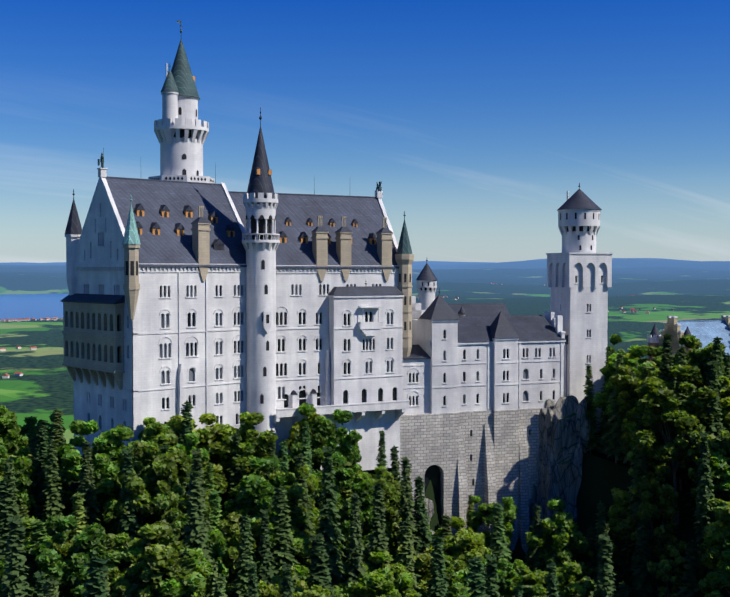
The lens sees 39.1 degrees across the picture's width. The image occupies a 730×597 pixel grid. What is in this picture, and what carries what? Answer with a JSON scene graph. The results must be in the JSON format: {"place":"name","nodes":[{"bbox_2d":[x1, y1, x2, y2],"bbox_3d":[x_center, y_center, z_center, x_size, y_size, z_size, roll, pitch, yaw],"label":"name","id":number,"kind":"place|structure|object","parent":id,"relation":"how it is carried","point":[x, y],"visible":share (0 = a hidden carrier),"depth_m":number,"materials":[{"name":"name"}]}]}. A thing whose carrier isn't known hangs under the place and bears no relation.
{"place":"outdoors","nodes":[
{"label":"outdoors","id":0,"kind":"place"},
{"bbox_2d":[63,302,123,370],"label":"loggia wall","id":1,"kind":"structure","parent":0,"point":[91,351],"depth_m":180.99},
{"bbox_2d":[61,293,124,389],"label":"balcony cornices","id":2,"kind":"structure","parent":1,"relation":"attached to","point":[87,372],"depth_m":181.31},
{"bbox_2d":[74,181,245,454],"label":"castle wall","id":3,"kind":"structure","parent":0,"point":[101,228],"depth_m":181.77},
{"bbox_2d":[65,189,139,319],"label":"corner turrets","id":4,"kind":"object","parent":3,"relation":"attached to","point":[131,247],"visible":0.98,"depth_m":172.63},
{"bbox_2d":[86,246,245,430],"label":"window surrounds","id":5,"kind":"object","parent":3,"relation":"attached to","point":[198,343],"depth_m":182.09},
{"bbox_2d":[276,268,402,408],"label":"castle wall","id":6,"kind":"structure","parent":0,"point":[313,303],"depth_m":197.01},
{"bbox_2d":[276,295,394,400],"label":"window surrounds","id":7,"kind":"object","parent":6,"relation":"attached to","point":[323,339],"depth_m":196.19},
{"bbox_2d":[395,211,413,356],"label":"turret","id":8,"kind":"object","parent":6,"relation":"attached to","point":[404,257],"visible":0.77,"depth_m":203.69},
{"bbox_2d":[0,258,729,596],"bbox_3d":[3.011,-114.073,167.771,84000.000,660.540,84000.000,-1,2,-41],"label":"terrain","id":9,"kind":"structure","parent":0,"point":[42,387],"depth_m":4800.91,"materials":[{"name":"plant"}]},
{"bbox_2d":[0,405,30,457],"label":"tree","id":10,"kind":"object","parent":9,"relation":"on","point":[12,441],"visible":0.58,"depth_m":165.62,"materials":[{"name":"green plant"}]},
{"bbox_2d":[0,478,31,596],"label":"tree","id":11,"kind":"object","parent":9,"relation":"on","point":[7,509],"visible":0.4,"depth_m":140.69,"materials":[{"name":"green plant"}]},
{"bbox_2d":[0,514,32,596],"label":"tree","id":12,"kind":"object","parent":9,"relation":"on","point":[15,583],"visible":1,"depth_m":132.98,"materials":[{"name":"green plant"}]},
{"bbox_2d":[0,445,37,528],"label":"tree","id":13,"kind":"object","parent":9,"relation":"on","point":[24,469],"visible":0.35,"depth_m":155.87,"materials":[{"name":"green plant"}]},
{"bbox_2d":[27,419,53,525],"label":"tree","id":14,"kind":"object","parent":9,"relation":"on","point":[40,482],"visible":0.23,"depth_m":157.82,"materials":[{"name":"green plant"}]},
{"bbox_2d":[40,440,68,535],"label":"tree","id":15,"kind":"object","parent":9,"relation":"on","point":[55,501],"visible":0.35,"depth_m":155.30,"materials":[{"name":"green plant"}]},
{"bbox_2d":[47,409,72,538],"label":"tree","id":16,"kind":"object","parent":9,"relation":"on","point":[57,421],"visible":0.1,"depth_m":162.54,"materials":[{"name":"green plant"}]},
{"bbox_2d":[29,514,110,596],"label":"tree","id":17,"kind":"object","parent":9,"relation":"on","point":[86,542],"visible":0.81,"depth_m":141.21,"materials":[{"name":"green plant"}]},
{"bbox_2d":[68,492,85,540],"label":"tree","id":18,"kind":"object","parent":9,"relation":"on","point":[77,507],"visible":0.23,"depth_m":152.40,"materials":[{"name":"green plant"}]},
{"bbox_2d":[42,419,123,525],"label":"tree","id":19,"kind":"object","parent":9,"relation":"on","point":[106,449],"visible":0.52,"depth_m":158.77,"materials":[{"name":"green plant"}]},
{"bbox_2d":[70,439,102,537],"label":"tree","id":20,"kind":"object","parent":9,"relation":"on","point":[91,507],"visible":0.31,"depth_m":154.75,"materials":[{"name":"green plant"}]},
{"bbox_2d":[82,554,107,596],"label":"tree","id":21,"kind":"object","parent":9,"relation":"on","point":[94,584],"visible":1,"depth_m":126.31,"materials":[{"name":"green plant"}]},
{"bbox_2d":[97,532,145,590],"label":"tree","id":22,"kind":"object","parent":9,"relation":"on","point":[123,539],"visible":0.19,"depth_m":144.03,"materials":[{"name":"green plant"}]},
{"bbox_2d":[94,424,160,534],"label":"tree","id":23,"kind":"object","parent":9,"relation":"on","point":[122,432],"visible":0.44,"depth_m":159.15,"materials":[{"name":"green plant"}]},
{"bbox_2d":[115,447,141,539],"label":"tree","id":24,"kind":"object","parent":9,"relation":"on","point":[129,525],"visible":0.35,"depth_m":152.21,"materials":[{"name":"green plant"}]},
{"bbox_2d":[109,441,182,560],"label":"tree","id":25,"kind":"object","parent":9,"relation":"on","point":[161,477],"visible":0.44,"depth_m":153.43,"materials":[{"name":"green plant"}]},
{"bbox_2d":[123,417,178,456],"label":"tree","id":26,"kind":"object","parent":9,"relation":"on","point":[153,428],"visible":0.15,"depth_m":171.73,"materials":[{"name":"green plant"}]},
{"bbox_2d":[109,520,209,596],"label":"tree","id":27,"kind":"object","parent":9,"relation":"on","point":[158,560],"visible":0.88,"depth_m":139.93,"materials":[{"name":"green plant"}]},
{"bbox_2d":[75,148,246,441],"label":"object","id":28,"kind":"structure","parent":9,"relation":"on","point":[196,225],"depth_m":183.01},
{"bbox_2d":[112,546,213,596],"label":"tree","id":29,"kind":"object","parent":9,"relation":"on","point":[194,580],"visible":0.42,"depth_m":140.64,"materials":[{"name":"green plant"}]},
{"bbox_2d":[147,430,203,523],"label":"tree","id":30,"kind":"object","parent":9,"relation":"on","point":[183,459],"visible":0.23,"depth_m":164.44,"materials":[{"name":"green plant"}]},
{"bbox_2d":[148,432,209,500],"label":"tree","id":31,"kind":"object","parent":9,"relation":"on","point":[192,440],"visible":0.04,"depth_m":168.34,"materials":[{"name":"green plant"}]},
{"bbox_2d":[148,20,213,182],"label":"tower","id":32,"kind":"structure","parent":9,"relation":"on","point":[181,131],"depth_m":205.50,"materials":[{"name":"white stone"}]},
{"bbox_2d":[152,485,210,541],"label":"tree","id":33,"kind":"object","parent":9,"relation":"on","point":[160,500],"visible":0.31,"depth_m":150.96,"materials":[{"name":"green plant"}]},
{"bbox_2d":[178,401,196,494],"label":"tree","id":34,"kind":"object","parent":9,"relation":"on","point":[185,413],"visible":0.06,"depth_m":171.35,"materials":[{"name":"green plant"}]},
{"bbox_2d":[181,470,212,596],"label":"tree","id":35,"kind":"object","parent":9,"relation":"on","point":[195,536],"visible":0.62,"depth_m":146.21,"materials":[{"name":"green plant"}]},
{"bbox_2d":[169,413,225,485],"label":"tree","id":36,"kind":"object","parent":9,"relation":"on","point":[208,435],"visible":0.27,"depth_m":175.22,"materials":[{"name":"green plant"}]},
{"bbox_2d":[186,448,212,531],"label":"tree","id":37,"kind":"object","parent":9,"relation":"on","point":[197,462],"visible":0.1,"depth_m":153.85,"materials":[{"name":"green plant"}]},
{"bbox_2d":[180,519,234,596],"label":"tree","id":38,"kind":"object","parent":9,"relation":"on","point":[217,544],"visible":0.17,"depth_m":151.33,"materials":[{"name":"green plant"}]},
{"bbox_2d":[205,489,224,563],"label":"tree","id":39,"kind":"object","parent":9,"relation":"on","point":[215,499],"visible":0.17,"depth_m":158.69,"materials":[{"name":"green plant"}]},
{"bbox_2d":[220,431,242,523],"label":"tree","id":40,"kind":"object","parent":9,"relation":"on","point":[235,477],"visible":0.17,"depth_m":175.09,"materials":[{"name":"green plant"}]},
{"bbox_2d":[202,424,264,502],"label":"tree","id":41,"kind":"object","parent":9,"relation":"on","point":[253,445],"visible":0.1,"depth_m":176.87,"materials":[{"name":"green plant"}]},
{"bbox_2d":[220,527,260,596],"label":"tree","id":42,"kind":"object","parent":9,"relation":"on","point":[230,556],"visible":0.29,"depth_m":153.94,"materials":[{"name":"green plant"}]},
{"bbox_2d":[230,512,253,596],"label":"tree","id":43,"kind":"object","parent":9,"relation":"on","point":[240,585],"visible":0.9,"depth_m":148.61,"materials":[{"name":"green plant"}]},
{"bbox_2d":[218,512,271,587],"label":"tree","id":44,"kind":"object","parent":9,"relation":"on","point":[226,525],"visible":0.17,"depth_m":156.25,"materials":[{"name":"green plant"}]},
{"bbox_2d":[212,411,278,501],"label":"tree","id":45,"kind":"object","parent":9,"relation":"on","point":[247,418],"visible":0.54,"depth_m":176.01,"materials":[{"name":"green plant"}]},
{"bbox_2d":[242,107,279,448],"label":"stair tower","id":46,"kind":"structure","parent":9,"relation":"on","point":[260,219],"depth_m":187.40,"materials":[{"name":"white stone"}]},
{"bbox_2d":[221,455,308,559],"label":"tree","id":47,"kind":"object","parent":9,"relation":"on","point":[259,491],"visible":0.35,"depth_m":161.06,"materials":[{"name":"green plant"}]},
{"bbox_2d":[257,509,274,583],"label":"tree","id":48,"kind":"object","parent":9,"relation":"on","point":[266,574],"visible":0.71,"depth_m":152.62,"materials":[{"name":"green plant"}]},
{"bbox_2d":[230,516,310,582],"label":"tree","id":49,"kind":"object","parent":9,"relation":"on","point":[301,545],"visible":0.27,"depth_m":157.36,"materials":[{"name":"green plant"}]},
{"bbox_2d":[257,566,308,596],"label":"tree","id":50,"kind":"object","parent":9,"relation":"on","point":[273,588],"visible":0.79,"depth_m":147.77,"materials":[{"name":"green plant"}]},
{"bbox_2d":[269,485,299,586],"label":"tree","id":51,"kind":"object","parent":9,"relation":"on","point":[282,531],"visible":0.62,"depth_m":155.16,"materials":[{"name":"green plant"}]},
{"bbox_2d":[268,464,320,562],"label":"tree","id":52,"kind":"object","parent":9,"relation":"on","point":[295,491],"visible":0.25,"depth_m":165.67,"materials":[{"name":"green plant"}]},
{"bbox_2d":[280,505,314,583],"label":"tree","id":53,"kind":"object","parent":9,"relation":"on","point":[296,512],"visible":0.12,"depth_m":162.55,"materials":[{"name":"green plant"}]},
{"bbox_2d":[290,453,314,589],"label":"tree","id":54,"kind":"object","parent":9,"relation":"on","point":[308,525],"visible":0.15,"depth_m":164.32,"materials":[{"name":"green plant"}]},
{"bbox_2d":[283,412,327,505],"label":"tree","id":55,"kind":"object","parent":9,"relation":"on","point":[296,430],"visible":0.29,"depth_m":185.29,"materials":[{"name":"green plant"}]},
{"bbox_2d":[228,182,409,470],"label":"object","id":56,"kind":"structure","parent":9,"relation":"on","point":[323,234],"depth_m":199.57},
{"bbox_2d":[284,402,353,498],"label":"tree","id":57,"kind":"object","parent":9,"relation":"on","point":[325,427],"visible":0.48,"depth_m":184.27,"materials":[{"name":"green plant"}]},
{"bbox_2d":[306,533,337,596],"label":"tree","id":58,"kind":"object","parent":9,"relation":"on","point":[320,573],"visible":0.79,"depth_m":146.34,"materials":[{"name":"green plant"}]},
{"bbox_2d":[311,446,346,588],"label":"tree","id":59,"kind":"object","parent":9,"relation":"on","point":[330,537],"visible":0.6,"depth_m":159.23,"materials":[{"name":"green plant"}]},
{"bbox_2d":[310,409,361,499],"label":"tree","id":60,"kind":"object","parent":9,"relation":"on","point":[351,439],"visible":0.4,"depth_m":186.65,"materials":[{"name":"green plant"}]},
{"bbox_2d":[343,491,366,591],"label":"tree","id":61,"kind":"object","parent":9,"relation":"on","point":[354,556],"visible":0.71,"depth_m":156.58,"materials":[{"name":"green plant"}]},
{"bbox_2d":[324,466,386,554],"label":"tree","id":62,"kind":"object","parent":9,"relation":"on","point":[364,490],"visible":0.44,"depth_m":176.66,"materials":[{"name":"green plant"}]},
{"bbox_2d":[332,549,414,596],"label":"tree","id":63,"kind":"object","parent":9,"relation":"on","point":[384,582],"visible":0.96,"depth_m":155.24,"materials":[{"name":"green plant"}]},
{"bbox_2d":[350,470,401,538],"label":"tree","id":64,"kind":"object","parent":9,"relation":"on","point":[361,475],"visible":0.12,"depth_m":184.26,"materials":[{"name":"green plant"}]},
{"bbox_2d":[365,479,389,568],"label":"tree","id":65,"kind":"object","parent":9,"relation":"on","point":[378,531],"visible":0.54,"depth_m":161.26,"materials":[{"name":"green plant"}]},
{"bbox_2d":[365,471,402,548],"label":"tree","id":66,"kind":"object","parent":9,"relation":"on","point":[392,509],"visible":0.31,"depth_m":183.97,"materials":[{"name":"green plant"}]},
{"bbox_2d":[392,457,419,556],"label":"tree","id":67,"kind":"object","parent":9,"relation":"on","point":[407,503],"visible":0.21,"depth_m":178.98,"materials":[{"name":"green plant"}]},
{"bbox_2d":[399,518,420,592],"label":"tree","id":68,"kind":"object","parent":9,"relation":"on","point":[407,559],"visible":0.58,"depth_m":162.04,"materials":[{"name":"green plant"}]},
{"bbox_2d":[393,545,443,593],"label":"tree","id":69,"kind":"object","parent":9,"relation":"on","point":[422,563],"visible":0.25,"depth_m":167.85,"materials":[{"name":"green plant"}]},
{"bbox_2d":[412,476,432,572],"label":"tree","id":70,"kind":"object","parent":9,"relation":"on","point":[422,534],"visible":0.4,"depth_m":179.41,"materials":[{"name":"green plant"}]},
{"bbox_2d":[424,536,451,596],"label":"tree","id":71,"kind":"object","parent":9,"relation":"on","point":[437,583],"visible":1,"depth_m":163.54,"materials":[{"name":"green plant"}]},
{"bbox_2d":[420,516,484,572],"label":"tree","id":72,"kind":"object","parent":9,"relation":"on","point":[461,545],"visible":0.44,"depth_m":177.57,"materials":[{"name":"green plant"}]},
{"bbox_2d":[412,260,509,318],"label":"building","id":73,"kind":"structure","parent":9,"relation":"on","point":[426,279],"depth_m":231.72,"materials":[{"name":"stone"}]},
{"bbox_2d":[394,407,546,554],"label":"stone retaining wall","id":74,"kind":"structure","parent":9,"relation":"on","point":[501,447],"depth_m":209.08,"materials":[{"name":"stone"}]},
{"bbox_2d":[403,288,566,408],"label":"roof","id":75,"kind":"structure","parent":74,"relation":"on","point":[547,327],"depth_m":212.10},
{"bbox_2d":[467,556,486,596],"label":"tree","id":76,"kind":"object","parent":9,"relation":"on","point":[476,575],"visible":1,"depth_m":154.97,"materials":[{"name":"green plant"}]},
{"bbox_2d":[483,553,500,596],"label":"tree","id":77,"kind":"object","parent":9,"relation":"on","point":[491,585],"visible":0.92,"depth_m":168.04,"materials":[{"name":"green plant"}]},
{"bbox_2d":[468,495,517,561],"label":"tree","id":78,"kind":"object","parent":9,"relation":"on","point":[484,514],"visible":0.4,"depth_m":198.02,"materials":[{"name":"green plant"}]},
{"bbox_2d":[482,558,512,596],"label":"tree","id":79,"kind":"object","parent":9,"relation":"on","point":[502,575],"visible":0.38,"depth_m":185.20,"materials":[{"name":"green plant"}]},
{"bbox_2d":[486,502,511,594],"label":"tree","id":80,"kind":"object","parent":9,"relation":"on","point":[498,547],"visible":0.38,"depth_m":189.53,"materials":[{"name":"green plant"}]},
{"bbox_2d":[527,505,543,572],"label":"tree","id":81,"kind":"object","parent":9,"relation":"on","point":[534,557],"visible":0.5,"depth_m":191.18,"materials":[{"name":"green plant"}]},
{"bbox_2d":[507,561,596,596],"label":"tree","id":82,"kind":"object","parent":9,"relation":"on","point":[567,571],"visible":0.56,"depth_m":181.98,"materials":[{"name":"green plant"}]},
{"bbox_2d":[525,511,593,582],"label":"tree","id":83,"kind":"object","parent":9,"relation":"on","point":[561,540],"visible":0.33,"depth_m":190.48,"materials":[{"name":"green plant"}]},
{"bbox_2d":[529,395,590,559],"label":"outcrop rock","id":84,"kind":"object","parent":9,"relation":"on","point":[563,429],"visible":0.33,"depth_m":212.95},
{"bbox_2d":[529,497,590,585],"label":"tree","id":85,"kind":"object","parent":9,"relation":"on","point":[565,522],"visible":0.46,"depth_m":190.91,"materials":[{"name":"green plant"}]},
{"bbox_2d":[582,365,600,453],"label":"tree","id":86,"kind":"object","parent":9,"relation":"on","point":[592,441],"visible":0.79,"depth_m":214.81,"materials":[{"name":"green plant"}]},
{"bbox_2d":[546,183,637,453],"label":"tower","id":87,"kind":"structure","parent":9,"relation":"on","point":[579,210],"depth_m":220.78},
{"bbox_2d":[595,344,611,458],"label":"tree","id":88,"kind":"object","parent":9,"relation":"on","point":[606,379],"visible":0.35,"depth_m":215.09,"materials":[{"name":"green plant"}]},
{"bbox_2d":[594,534,618,596],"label":"tree","id":89,"kind":"object","parent":9,"relation":"on","point":[605,586],"visible":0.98,"depth_m":177.76,"materials":[{"name":"green plant"}]},
{"bbox_2d":[600,352,625,462],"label":"tree","id":90,"kind":"object","parent":9,"relation":"on","point":[615,441],"visible":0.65,"depth_m":207.37,"materials":[{"name":"green plant"}]},
{"bbox_2d":[606,488,635,565],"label":"tree","id":91,"kind":"object","parent":9,"relation":"on","point":[615,512],"visible":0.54,"depth_m":196.82,"materials":[{"name":"green plant"}]},
{"bbox_2d":[592,345,655,464],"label":"tree","id":92,"kind":"object","parent":9,"relation":"on","point":[600,400],"visible":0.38,"depth_m":210.31,"materials":[{"name":"green plant"}]},
{"bbox_2d":[618,414,659,583],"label":"tree","id":93,"kind":"object","parent":9,"relation":"on","point":[640,460],"visible":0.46,"depth_m":192.21,"materials":[{"name":"green plant"}]},
{"bbox_2d":[610,364,668,442],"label":"tree","id":94,"kind":"object","parent":9,"relation":"on","point":[626,381],"visible":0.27,"depth_m":201.75,"materials":[{"name":"green plant"}]},
{"bbox_2d":[629,527,657,596],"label":"tree","id":95,"kind":"object","parent":9,"relation":"on","point":[642,578],"visible":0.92,"depth_m":184.99,"materials":[{"name":"green plant"}]},
{"bbox_2d":[622,463,686,596],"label":"tree","id":96,"kind":"object","parent":9,"relation":"on","point":[648,510],"visible":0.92,"depth_m":188.34,"materials":[{"name":"green plant"}]},
{"bbox_2d":[646,545,685,596],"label":"tree","id":97,"kind":"object","parent":9,"relation":"on","point":[662,568],"visible":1,"depth_m":181.58,"materials":[{"name":"green plant"}]},
{"bbox_2d":[647,334,689,484],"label":"tree","id":98,"kind":"object","parent":9,"relation":"on","point":[666,357],"visible":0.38,"depth_m":194.00,"materials":[{"name":"green plant"}]},
{"bbox_2d":[630,364,727,525],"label":"tree","id":99,"kind":"object","parent":9,"relation":"on","point":[657,400],"visible":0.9,"depth_m":189.06,"materials":[{"name":"green plant"}]},
{"bbox_2d":[670,345,695,490],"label":"tree","id":100,"kind":"object","parent":9,"relation":"on","point":[682,360],"visible":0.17,"depth_m":197.21,"materials":[{"name":"green plant"}]},
{"bbox_2d":[647,315,729,359],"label":"gatehouse roof","id":101,"kind":"structure","parent":9,"relation":"on","point":[705,332],"depth_m":230.73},
{"bbox_2d":[676,539,703,596],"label":"tree","id":102,"kind":"object","parent":9,"relation":"on","point":[690,579],"visible":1,"depth_m":174.98,"materials":[{"name":"green plant"}]},
{"bbox_2d":[674,334,726,424],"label":"tree","id":103,"kind":"object","parent":9,"relation":"on","point":[702,355],"visible":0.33,"depth_m":200.38,"materials":[{"name":"green plant"}]},
{"bbox_2d":[691,433,715,578],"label":"tree","id":104,"kind":"object","parent":9,"relation":"on","point":[704,495],"visible":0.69,"depth_m":178.27,"materials":[{"name":"green plant"}]},
{"bbox_2d":[681,361,727,515],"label":"tree","id":105,"kind":"object","parent":9,"relation":"on","point":[712,378],"visible":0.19,"depth_m":188.90,"materials":[{"name":"green plant"}]},
{"bbox_2d":[687,424,729,523],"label":"tree","id":106,"kind":"object","parent":9,"relation":"on","point":[696,440],"visible":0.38,"depth_m":183.30,"materials":[{"name":"green plant"}]},
{"bbox_2d":[695,446,729,520],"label":"tree","id":107,"kind":"object","parent":9,"relation":"on","point":[719,464],"visible":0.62,"depth_m":180.16,"materials":[{"name":"green plant"}]},
{"bbox_2d":[697,498,729,571],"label":"tree","id":108,"kind":"object","parent":9,"relation":"on","point":[712,558],"visible":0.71,"depth_m":171.57,"materials":[{"name":"green plant"}]},
{"bbox_2d":[698,536,729,596],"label":"tree","id":109,"kind":"object","parent":9,"relation":"on","point":[711,584],"visible":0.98,"depth_m":167.52,"materials":[{"name":"green plant"}]},
{"bbox_2d":[717,375,729,443],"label":"tree","id":110,"kind":"object","parent":9,"relation":"on","point":[724,381],"visible":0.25,"depth_m":192.41,"materials":[{"name":"green plant"}]},
{"bbox_2d":[0,0,729,262],"label":"sky","id":111,"kind":"structure","parent":0,"point":[476,121],"materials":[{"name":"blue"}]},
{"bbox_2d":[403,319,563,413],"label":"castle wing wall","id":112,"kind":"structure","parent":0,"point":[427,336],"depth_m":209.44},
{"bbox_2d":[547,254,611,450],"bbox_3d":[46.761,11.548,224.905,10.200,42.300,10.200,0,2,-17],"label":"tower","id":113,"kind":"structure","parent":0,"point":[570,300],"depth_m":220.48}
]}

